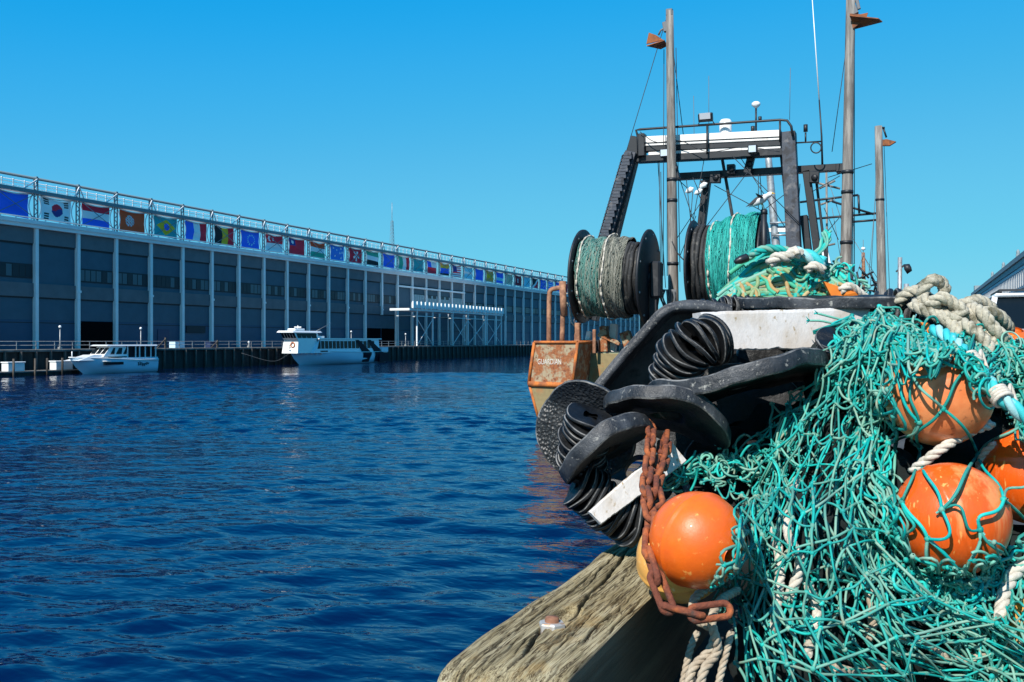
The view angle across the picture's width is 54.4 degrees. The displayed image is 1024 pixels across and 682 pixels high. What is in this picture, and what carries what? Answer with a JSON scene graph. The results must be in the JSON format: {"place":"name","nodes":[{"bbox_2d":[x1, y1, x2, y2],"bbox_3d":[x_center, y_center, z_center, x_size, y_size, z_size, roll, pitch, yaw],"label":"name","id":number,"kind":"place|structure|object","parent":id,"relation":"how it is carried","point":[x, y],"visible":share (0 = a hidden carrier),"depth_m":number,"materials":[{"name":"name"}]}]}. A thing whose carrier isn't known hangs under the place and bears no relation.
{"place":"outdoors","nodes":[
{"label":"outdoors","id":0,"kind":"place"},
{"bbox_2d":[0,345,618,370],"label":"quay","id":1,"kind":"structure","parent":0,"point":[28,358],"depth_m":163.20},
{"bbox_2d":[0,344,531,351],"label":"quay apron","id":2,"kind":"object","parent":1,"relation":"on","point":[82,349],"depth_m":158.33,"materials":[{"name":"concrete"}]},
{"bbox_2d":[169,342,184,347],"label":"electrical cabinet","id":3,"kind":"object","parent":2,"relation":"on","point":[176,346],"visible":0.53,"depth_m":153.99,"materials":[{"name":"white"}]},
{"bbox_2d":[205,342,216,347],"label":"dumpster","id":4,"kind":"object","parent":2,"relation":"on","point":[210,346],"visible":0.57,"depth_m":161.57,"materials":[{"name":"blue"}]},
{"bbox_2d":[0,341,524,349],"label":"quay railing","id":5,"kind":"object","parent":2,"relation":"on","point":[192,344],"visible":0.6,"depth_m":149.56,"materials":[{"name":"metal"}]},
{"bbox_2d":[390,301,503,345],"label":"loading bridge","id":6,"kind":"structure","parent":2,"relation":"on","point":[427,307],"depth_m":246.21,"materials":[{"name":"white paint"}]},
{"bbox_2d":[0,171,639,348],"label":"exhibition hall","id":7,"kind":"structure","parent":1,"relation":"on","point":[78,282],"depth_m":173.05,"materials":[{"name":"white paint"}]},
{"bbox_2d":[0,189,32,218],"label":"flag","id":8,"kind":"object","parent":7,"relation":"attached to","point":[5,202],"visible":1,"depth_m":134.89,"materials":[{"name":"blue fabric"}]},
{"bbox_2d":[38,195,74,224],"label":"flag","id":9,"kind":"object","parent":7,"relation":"attached to","point":[53,209],"visible":1,"depth_m":141.26,"materials":[{"name":"white fabric"}]},
{"bbox_2d":[80,202,112,229],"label":"flag","id":10,"kind":"object","parent":7,"relation":"attached to","point":[88,214],"visible":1,"depth_m":148.16,"materials":[{"name":"multicoloured fabric"}]},
{"bbox_2d":[81,321,112,347],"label":"doorway","id":11,"kind":"structure","parent":7,"relation":"in","point":[90,330],"depth_m":148.33,"materials":[{"name":"black"}]},
{"bbox_2d":[118,208,147,233],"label":"flag","id":12,"kind":"object","parent":7,"relation":"attached to","point":[130,221],"visible":1,"depth_m":155.07,"materials":[{"name":"orange fabric"}]},
{"bbox_2d":[158,329,168,347],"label":"door","id":13,"kind":"structure","parent":7,"relation":"in","point":[162,333],"depth_m":161.76,"materials":[{"name":"blue"}]},
{"bbox_2d":[153,214,179,239],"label":"flag","id":14,"kind":"object","parent":7,"relation":"attached to","point":[159,225],"visible":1,"depth_m":162.09,"materials":[{"name":"multicoloured fabric"}]},
{"bbox_2d":[184,219,209,242],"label":"flag","id":15,"kind":"object","parent":7,"relation":"attached to","point":[195,231],"visible":1,"depth_m":168.90,"materials":[{"name":"multicoloured fabric"}]},
{"bbox_2d":[213,224,236,246],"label":"flag","id":16,"kind":"object","parent":7,"relation":"attached to","point":[219,234],"visible":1,"depth_m":175.86,"materials":[{"name":"multicoloured fabric"}]},
{"bbox_2d":[240,229,261,249],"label":"flag","id":17,"kind":"object","parent":7,"relation":"attached to","point":[249,239],"visible":1,"depth_m":182.78,"materials":[{"name":"blue fabric"}]},
{"bbox_2d":[265,233,284,252],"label":"flag","id":18,"kind":"object","parent":7,"relation":"attached to","point":[270,242],"visible":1,"depth_m":189.65,"materials":[{"name":"multicoloured fabric"}]},
{"bbox_2d":[288,237,306,255],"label":"flag","id":19,"kind":"object","parent":7,"relation":"attached to","point":[296,246],"visible":1,"depth_m":196.51,"materials":[{"name":"red fabric"}]},
{"bbox_2d":[310,240,326,259],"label":"flag","id":20,"kind":"object","parent":7,"relation":"attached to","point":[314,249],"visible":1,"depth_m":203.60,"materials":[{"name":"multicoloured fabric"}]},
{"bbox_2d":[330,244,345,261],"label":"flag","id":21,"kind":"object","parent":7,"relation":"attached to","point":[337,252],"visible":1,"depth_m":210.50,"materials":[{"name":"blue fabric"}]},
{"bbox_2d":[349,247,363,264],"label":"flag","id":22,"kind":"object","parent":7,"relation":"attached to","point":[352,255],"visible":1,"depth_m":217.58,"materials":[{"name":"red fabric"}]},
{"bbox_2d":[366,250,380,266],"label":"flag","id":23,"kind":"object","parent":7,"relation":"attached to","point":[371,258],"visible":1,"depth_m":224.19,"materials":[{"name":"multicoloured fabric"}]},
{"bbox_2d":[367,328,380,345],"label":"doorway","id":24,"kind":"structure","parent":7,"relation":"in","point":[371,332],"depth_m":225.36,"materials":[{"name":"black"}]},
{"bbox_2d":[381,328,394,345],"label":"doorway","id":25,"kind":"structure","parent":7,"relation":"in","point":[387,335],"depth_m":230.93,"materials":[{"name":"black"}]},
{"bbox_2d":[383,253,395,268],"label":"flag","id":26,"kind":"object","parent":7,"relation":"attached to","point":[386,260],"visible":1,"depth_m":230.99,"materials":[{"name":"blue fabric"}]},
{"bbox_2d":[389,220,394,269],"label":"radio mast","id":27,"kind":"object","parent":7,"relation":"on","point":[392,230],"visible":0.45,"depth_m":278.25,"materials":[{"name":"silver metal"}]},
{"bbox_2d":[398,255,410,269],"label":"flag","id":28,"kind":"object","parent":7,"relation":"attached to","point":[404,263],"visible":1,"depth_m":238.11,"materials":[{"name":"multicoloured fabric"}]},
{"bbox_2d":[413,258,424,272],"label":"flag","id":29,"kind":"object","parent":7,"relation":"attached to","point":[416,264],"visible":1,"depth_m":245.07,"materials":[{"name":"teal fabric"}]},
{"bbox_2d":[427,260,437,273],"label":"flag","id":30,"kind":"object","parent":7,"relation":"attached to","point":[431,266],"visible":1,"depth_m":251.87,"materials":[{"name":"multicoloured fabric"}]},
{"bbox_2d":[440,262,450,276],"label":"flag","id":31,"kind":"object","parent":7,"relation":"attached to","point":[443,271],"visible":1,"depth_m":258.65,"materials":[{"name":"multicoloured fabric"}]},
{"bbox_2d":[452,264,462,278],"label":"flag","id":32,"kind":"object","parent":7,"relation":"attached to","point":[456,271],"visible":1,"depth_m":265.80,"materials":[{"name":"multicoloured fabric"}]},
{"bbox_2d":[464,266,473,279],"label":"flag","id":33,"kind":"object","parent":7,"relation":"attached to","point":[467,273],"visible":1,"depth_m":272.52,"materials":[{"name":"teal fabric"}]},
{"bbox_2d":[475,268,484,281],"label":"flag","id":34,"kind":"object","parent":7,"relation":"attached to","point":[479,274],"visible":1,"depth_m":279.63,"materials":[{"name":"blue fabric"}]},
{"bbox_2d":[486,270,494,282],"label":"flag","id":35,"kind":"object","parent":7,"relation":"attached to","point":[488,276],"visible":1,"depth_m":286.42,"materials":[{"name":"green fabric"}]},
{"bbox_2d":[496,272,503,282],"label":"flag","id":36,"kind":"object","parent":7,"relation":"attached to","point":[499,277],"visible":1,"depth_m":293.38,"materials":[{"name":"blue fabric"}]},
{"bbox_2d":[506,273,513,285],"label":"flag","id":37,"kind":"object","parent":7,"relation":"attached to","point":[508,279],"visible":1,"depth_m":300.50,"materials":[{"name":"teal fabric"}]},
{"bbox_2d":[515,275,522,286],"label":"flag","id":38,"kind":"object","parent":7,"relation":"attached to","point":[518,281],"visible":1,"depth_m":307.31,"materials":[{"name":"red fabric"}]},
{"bbox_2d":[524,276,530,286],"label":"flag","id":39,"kind":"object","parent":7,"relation":"attached to","point":[526,282],"visible":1,"depth_m":314.38,"materials":[{"name":"teal fabric"}]},
{"bbox_2d":[532,278,538,287],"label":"flag","id":40,"kind":"object","parent":7,"relation":"attached to","point":[535,283],"visible":1,"depth_m":320.99,"materials":[{"name":"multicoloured fabric"}]},
{"bbox_2d":[0,355,676,681],"bbox_3d":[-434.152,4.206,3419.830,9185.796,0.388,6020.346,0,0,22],"label":"water","id":41,"kind":"structure","parent":0,"point":[404,521],"depth_m":23.08,"materials":[{"name":"blue liquid"}]},
{"bbox_2d":[64,344,158,373],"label":"motor yacht","id":42,"kind":"object","parent":41,"relation":"on","point":[100,359],"visible":0.94,"depth_m":129.19,"materials":[{"name":"white"}]},
{"bbox_2d":[104,362,123,364],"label":"hull window","id":43,"kind":"structure","parent":42,"relation":"in","point":[105,363],"depth_m":127.97,"materials":[{"name":"black glass"}]},
{"bbox_2d":[277,323,388,364],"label":"ferry","id":44,"kind":"object","parent":41,"relation":"on","point":[302,346],"visible":1,"depth_m":177.24,"materials":[{"name":"white"}]},
{"bbox_2d":[0,0,1023,317],"label":"sky","id":45,"kind":"structure","parent":0,"point":[494,131],"materials":[{"name":"blue"}]},
{"bbox_2d":[674,435,1023,681],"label":"pier deck","id":46,"kind":"structure","parent":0,"point":[724,627],"depth_m":3.14,"materials":[{"name":"wood"}]},
{"bbox_2d":[437,542,737,681],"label":"cap timber","id":47,"kind":"object","parent":46,"relation":"on","point":[600,618],"visible":0.48,"depth_m":2.33,"materials":[{"name":"wood"}]},
{"bbox_2d":[563,462,644,547],"bbox_3d":[0.282,0.493,3.000,0.256,0.260,0.162,0,0,3],"label":"ring stack","id":48,"kind":"object","parent":47,"relation":"on","point":[624,526],"visible":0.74,"depth_m":2.94,"materials":[{"name":"black rubber"}]},
{"bbox_2d":[555,402,611,483],"bbox_3d":[0.219,0.311,3.032,0.172,0.247,0.230,0,0,-10],"label":"ring stack","id":49,"kind":"object","parent":48,"relation":"on","point":[581,421],"visible":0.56,"depth_m":2.98,"materials":[{"name":"black rubber"}]},
{"bbox_2d":[559,412,653,483],"bbox_3d":[0.281,0.319,2.977,0.281,0.226,0.322,0,0,22],"label":"rubber disc","id":50,"kind":"object","parent":48,"relation":"on","point":[617,435],"visible":0.95,"depth_m":2.87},
{"bbox_2d":[536,380,635,475],"bbox_3d":[0.224,0.286,3.156,0.341,0.329,0.142,0,0,22],"label":"rubber disc","id":51,"kind":"object","parent":50,"relation":"on","point":[557,402],"visible":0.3,"depth_m":3.18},
{"bbox_2d":[639,419,733,624],"bbox_3d":[0.385,0.424,2.578,0.193,0.387,0.845,0,0,-1],"label":"chain","id":52,"kind":"object","parent":50,"relation":"hanging from","point":[655,466],"visible":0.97,"depth_m":2.37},
{"bbox_2d":[588,443,685,524],"bbox_3d":[0.372,0.417,2.951,0.326,0.236,0.037,0,0,-24],"label":"white board","id":53,"kind":"object","parent":48,"relation":"on","point":[625,492],"visible":0.65,"depth_m":2.92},
{"bbox_2d":[699,304,1023,681],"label":"net heap","id":54,"kind":"object","parent":46,"relation":"on","point":[841,457],"visible":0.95,"depth_m":2.49,"materials":[{"name":"fabric"}]},
{"bbox_2d":[603,385,730,450],"bbox_3d":[0.478,0.234,3.057,0.388,0.216,0.382,0,0,22],"label":"rubber disc","id":55,"kind":"object","parent":54,"relation":"on","point":[689,413],"visible":0.94,"depth_m":2.96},
{"bbox_2d":[636,536,715,603],"bbox_3d":[0.424,0.546,2.500,0.226,0.222,0.222,0,0,22],"label":"trawl float","id":56,"kind":"object","parent":54,"relation":"on","point":[681,595],"visible":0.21,"depth_m":2.44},
{"bbox_2d":[649,491,746,588],"bbox_3d":[0.425,0.456,2.280,0.220,0.222,0.220,0,0,22],"label":"trawl float","id":57,"kind":"object","parent":54,"relation":"on","point":[690,535],"visible":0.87,"depth_m":2.20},
{"bbox_2d":[683,580,728,681],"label":"beige rope","id":58,"kind":"object","parent":54,"relation":"hanging from","point":[698,660],"visible":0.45,"depth_m":2.24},
{"bbox_2d":[679,630,734,681],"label":"frayed rope","id":59,"kind":"object","parent":54,"relation":"hanging from","point":[725,654],"visible":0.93,"depth_m":2.25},
{"bbox_2d":[662,434,765,492],"bbox_3d":[0.615,0.378,3.042,0.366,0.183,0.129,0,0,0],"label":"net coil","id":60,"kind":"object","parent":54,"relation":"on","point":[724,463],"visible":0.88,"depth_m":3.03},
{"bbox_2d":[696,586,740,681],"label":"beige rope","id":61,"kind":"object","parent":54,"relation":"hanging from","point":[712,658],"visible":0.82,"depth_m":2.23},
{"bbox_2d":[682,426,763,512],"bbox_3d":[0.745,0.441,3.228,0.389,0.307,0.347,0,0,22],"label":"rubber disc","id":62,"kind":"object","parent":54,"relation":"on","point":[736,433],"visible":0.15,"depth_m":3.23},
{"bbox_2d":[663,363,803,482],"bbox_3d":[0.791,0.331,3.450,0.530,0.509,0.156,0,0,6],"label":"rubber disc","id":63,"kind":"object","parent":54,"relation":"on","point":[736,407],"visible":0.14,"depth_m":3.44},
{"bbox_2d":[648,347,830,402],"bbox_3d":[0.705,0.123,3.103,0.565,0.212,0.569,0,0,22],"label":"rubber disc","id":64,"kind":"object","parent":54,"relation":"on","point":[800,364],"visible":0.75,"depth_m":2.87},
{"bbox_2d":[648,313,733,381],"bbox_3d":[0.569,0.048,3.177,0.275,0.274,0.229,0,0,22],"label":"ring stack","id":65,"kind":"object","parent":64,"relation":"on","point":[692,347],"visible":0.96,"depth_m":3.11,"materials":[{"name":"black rubber"}]},
{"bbox_2d":[674,350,804,494],"bbox_3d":[0.901,0.291,3.591,0.784,0.574,0.419,0,0,-9],"label":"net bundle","id":66,"kind":"object","parent":54,"relation":"on","point":[757,419],"visible":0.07,"depth_m":3.42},
{"bbox_2d":[611,438,677,503],"bbox_3d":[0.439,0.450,3.422,0.260,0.256,0.164,0,0,22],"label":"rubber disc","id":67,"kind":"object","parent":66,"relation":"on","point":[619,477],"visible":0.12,"depth_m":3.41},
{"bbox_2d":[595,300,736,438],"bbox_3d":[0.540,0.134,3.469,0.564,0.551,0.190,0,0,0],"label":"rubber trough","id":68,"kind":"object","parent":66,"relation":"on","point":[631,363],"visible":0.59,"depth_m":3.42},
{"bbox_2d":[736,309,796,361],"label":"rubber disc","id":69,"kind":"object","parent":66,"relation":"on","point":[751,355],"depth_m":3.60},
{"bbox_2d":[692,308,869,349],"bbox_3d":[0.921,-0.041,3.344,0.622,0.148,0.091,0,0,-7],"label":"white board","id":70,"kind":"object","parent":54,"relation":"on","point":[771,329],"visible":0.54,"depth_m":3.29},
{"bbox_2d":[769,476,820,658],"bbox_3d":[0.740,0.557,2.547,0.135,0.360,0.518,0,0,22],"label":"pale rope","id":71,"kind":"object","parent":54,"relation":"on","point":[796,578],"visible":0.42,"depth_m":2.41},
{"bbox_2d":[806,317,832,323],"bbox_3d":[1.063,-0.047,3.235,0.217,0.067,0.012,0,0,-1],"label":"twine end","id":72,"kind":"object","parent":54,"relation":"on","point":[823,321],"visible":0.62,"depth_m":3.23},
{"bbox_2d":[730,294,916,313],"bbox_3d":[1.188,-0.135,3.697,0.812,0.109,0.794,0,0,22],"label":"rubber disc","id":73,"kind":"object","parent":54,"relation":"on","point":[868,301],"visible":0.69,"depth_m":3.35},
{"bbox_2d":[701,295,754,310],"bbox_3d":[0.735,-0.097,3.621,0.280,0.144,0.126,0,0,-2],"label":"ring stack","id":74,"kind":"object","parent":73,"relation":"on","point":[725,299],"visible":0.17,"depth_m":3.59,"materials":[{"name":"black rubber"}]},
{"bbox_2d":[716,229,870,300],"bbox_3d":[1.091,-0.201,3.888,0.590,0.443,0.471,0,0,22],"label":"rope pile","id":75,"kind":"object","parent":73,"relation":"on","point":[793,271],"visible":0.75,"depth_m":3.77,"materials":[{"name":"teal fabric"}]},
{"bbox_2d":[814,310,840,319],"bbox_3d":[1.089,-0.067,3.235,0.217,0.066,0.011,0,0,-1],"label":"twine end","id":76,"kind":"object","parent":54,"relation":"on","point":[828,316],"visible":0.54,"depth_m":3.23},
{"bbox_2d":[814,327,857,393],"bbox_3d":[1.003,0.060,3.044,0.162,0.208,0.183,0,0,22],"label":"ring stack","id":77,"kind":"object","parent":54,"relation":"on","point":[824,336],"visible":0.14,"depth_m":3.03,"materials":[{"name":"black rubber"}]},
{"bbox_2d":[870,288,932,326],"bbox_3d":[1.387,-0.030,3.396,0.340,0.304,0.286,0,0,22],"label":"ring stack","id":78,"kind":"object","parent":54,"relation":"on","point":[907,312],"visible":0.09,"depth_m":3.33,"materials":[{"name":"black rubber"}]},
{"bbox_2d":[827,580,993,678],"bbox_3d":[0.939,0.692,2.409,0.452,0.223,0.128,0,0,-15],"label":"pale rope","id":79,"kind":"object","parent":54,"relation":"on","point":[872,623],"visible":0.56,"depth_m":2.38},
{"bbox_2d":[884,351,993,445],"bbox_3d":[1.157,0.144,2.700,0.280,0.280,0.280,0,0,22],"label":"trawl float","id":80,"kind":"object","parent":54,"relation":"on","point":[968,411],"visible":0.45,"depth_m":2.59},
{"bbox_2d":[908,419,995,472],"bbox_3d":[1.172,0.284,2.639,0.232,0.152,0.065,0,0,0],"label":"pale rope","id":81,"kind":"object","parent":54,"relation":"on","point":[937,452],"visible":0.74,"depth_m":2.62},
{"bbox_2d":[892,463,1012,572],"bbox_3d":[1.112,0.449,2.520,0.280,0.280,0.284,0,0,22],"label":"trawl float","id":82,"kind":"object","parent":54,"relation":"on","point":[979,493],"visible":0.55,"depth_m":2.42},
{"bbox_2d":[894,273,1014,368],"bbox_3d":[1.456,-0.058,3.185,0.396,0.321,0.286,0,0,4],"label":"hawser","id":83,"kind":"object","parent":54,"relation":"on","point":[952,313],"visible":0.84,"depth_m":3.17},
{"bbox_2d":[929,324,1023,424],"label":"aqua rope","id":84,"kind":"object","parent":54,"relation":"on","point":[1014,407],"visible":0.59,"depth_m":2.51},
{"bbox_2d":[965,349,988,367],"bbox_3d":[1.217,0.054,2.629,0.073,0.068,0.061,0,0,-33],"label":"rope whipping","id":85,"kind":"object","parent":84,"relation":"attached to","point":[980,354],"visible":0.21,"depth_m":2.62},
{"bbox_2d":[986,383,1017,407],"bbox_3d":[1.234,0.140,2.509,0.074,0.067,0.060,0,0,-33],"label":"rope whipping","id":86,"kind":"object","parent":84,"relation":"attached to","point":[999,392],"visible":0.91,"depth_m":2.49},
{"bbox_2d":[975,441,996,470],"bbox_3d":[1.306,0.335,2.751,0.046,0.122,0.079,0,0,-3],"label":"pale rope","id":87,"kind":"object","parent":54,"relation":"on","point":[986,450],"visible":0.7,"depth_m":2.73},
{"bbox_2d":[981,428,1023,522],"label":"trawl float","id":88,"kind":"object","parent":54,"relation":"on","point":[1003,462],"visible":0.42,"depth_m":2.65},
{"bbox_2d":[993,560,1023,622],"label":"pale rope","id":89,"kind":"object","parent":54,"relation":"on","point":[1003,591],"visible":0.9,"depth_m":2.49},
{"bbox_2d":[1005,598,1023,657],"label":"trawl float","id":90,"kind":"object","parent":54,"relation":"on","point":[1019,608],"visible":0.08,"depth_m":2.41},
{"bbox_2d":[1009,327,1023,338],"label":"trawl float","id":91,"kind":"object","parent":54,"relation":"on","point":[1019,332],"visible":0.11,"depth_m":3.48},
{"bbox_2d":[896,257,911,289],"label":"harbour pole","id":92,"kind":"object","parent":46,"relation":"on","point":[907,268],"visible":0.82,"depth_m":93.00,"materials":[{"name":"metal"}]},
{"bbox_2d":[989,289,1023,329],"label":"parked car","id":93,"kind":"object","parent":46,"relation":"on","point":[1011,305],"visible":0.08,"depth_m":17.66,"materials":[{"name":"white paint"}]},
{"bbox_2d":[971,249,1023,297],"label":"pier building","id":94,"kind":"structure","parent":0,"point":[1010,275],"depth_m":152.74,"materials":[{"name":"metal"}]},
{"label":"water","id":95,"kind":"structure","parent":0,"visible":0},
{"bbox_2d":[34,352,37,369],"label":"fender pile","id":96,"kind":"object","parent":95,"relation":"in","point":[36,355],"visible":0.41,"depth_m":126.97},
{"bbox_2d":[0,358,79,376],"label":"floating dock","id":97,"kind":"object","parent":95,"relation":"on","point":[35,372],"visible":0.64,"depth_m":121.09,"materials":[{"name":"concrete"}]},
{"bbox_2d":[0,361,25,371],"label":"dock box","id":98,"kind":"object","parent":97,"relation":"on","point":[7,366],"visible":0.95,"depth_m":118.02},
{"bbox_2d":[49,360,72,369],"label":"dock box","id":99,"kind":"object","parent":97,"relation":"on","point":[56,365],"visible":0.75,"depth_m":124.62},
{"bbox_2d":[162,349,165,368],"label":"fender pile","id":100,"kind":"object","parent":95,"relation":"in","point":[163,360],"visible":0.79,"depth_m":148.76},
{"bbox_2d":[173,349,175,367],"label":"fender pile","id":101,"kind":"object","parent":95,"relation":"in","point":[174,358],"visible":0.79,"depth_m":150.91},
{"bbox_2d":[184,349,186,367],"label":"fender pile","id":102,"kind":"object","parent":95,"relation":"in","point":[185,358],"visible":0.59,"depth_m":153.06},
{"bbox_2d":[194,350,196,367],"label":"fender pile","id":103,"kind":"object","parent":95,"relation":"in","point":[195,358],"visible":0.59,"depth_m":155.25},
{"bbox_2d":[204,350,206,366],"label":"fender pile","id":104,"kind":"object","parent":95,"relation":"in","point":[205,358],"visible":0.59,"depth_m":157.43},
{"bbox_2d":[214,349,216,366],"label":"fender pile","id":105,"kind":"object","parent":95,"relation":"in","point":[215,359],"visible":0.79,"depth_m":159.63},
{"bbox_2d":[223,348,225,366],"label":"fender pile","id":106,"kind":"object","parent":95,"relation":"in","point":[224,357],"visible":0.79,"depth_m":161.80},
{"bbox_2d":[232,348,234,366],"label":"fender pile","id":107,"kind":"object","parent":95,"relation":"in","point":[233,357],"visible":0.79,"depth_m":164.00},
{"bbox_2d":[241,349,243,366],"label":"fender pile","id":108,"kind":"object","parent":95,"relation":"in","point":[242,357],"visible":0.79,"depth_m":166.16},
{"bbox_2d":[250,348,252,365],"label":"fender pile","id":109,"kind":"object","parent":95,"relation":"in","point":[251,357],"visible":0.79,"depth_m":168.31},
{"bbox_2d":[258,348,260,365],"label":"fender pile","id":110,"kind":"object","parent":95,"relation":"in","point":[259,357],"visible":0.79,"depth_m":170.56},
{"bbox_2d":[527,0,881,416],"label":"fishing trawler","id":111,"kind":"object","parent":95,"relation":"on","point":[611,273],"visible":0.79,"depth_m":44.20,"materials":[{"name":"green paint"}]},
{"bbox_2d":[746,192,774,208],"bbox_3d":[10.446,-5.995,42.626,0.996,0.720,1.371,0,0,-22],"label":"seagull","id":112,"kind":"object","parent":111,"relation":"on","point":[759,200],"visible":1,"depth_m":42.57,"materials":[{"name":"white"}]},
{"bbox_2d":[765,125,895,293],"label":"fishing trawler","id":113,"kind":"object","parent":95,"relation":"on","point":[775,229],"visible":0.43,"depth_m":71.34,"materials":[{"name":"black paint"}]},
{"bbox_2d":[852,240,876,292],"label":"fishing trawler","id":114,"kind":"object","parent":95,"relation":"on","point":[864,274],"visible":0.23,"depth_m":105.53,"materials":[{"name":"green paint"}]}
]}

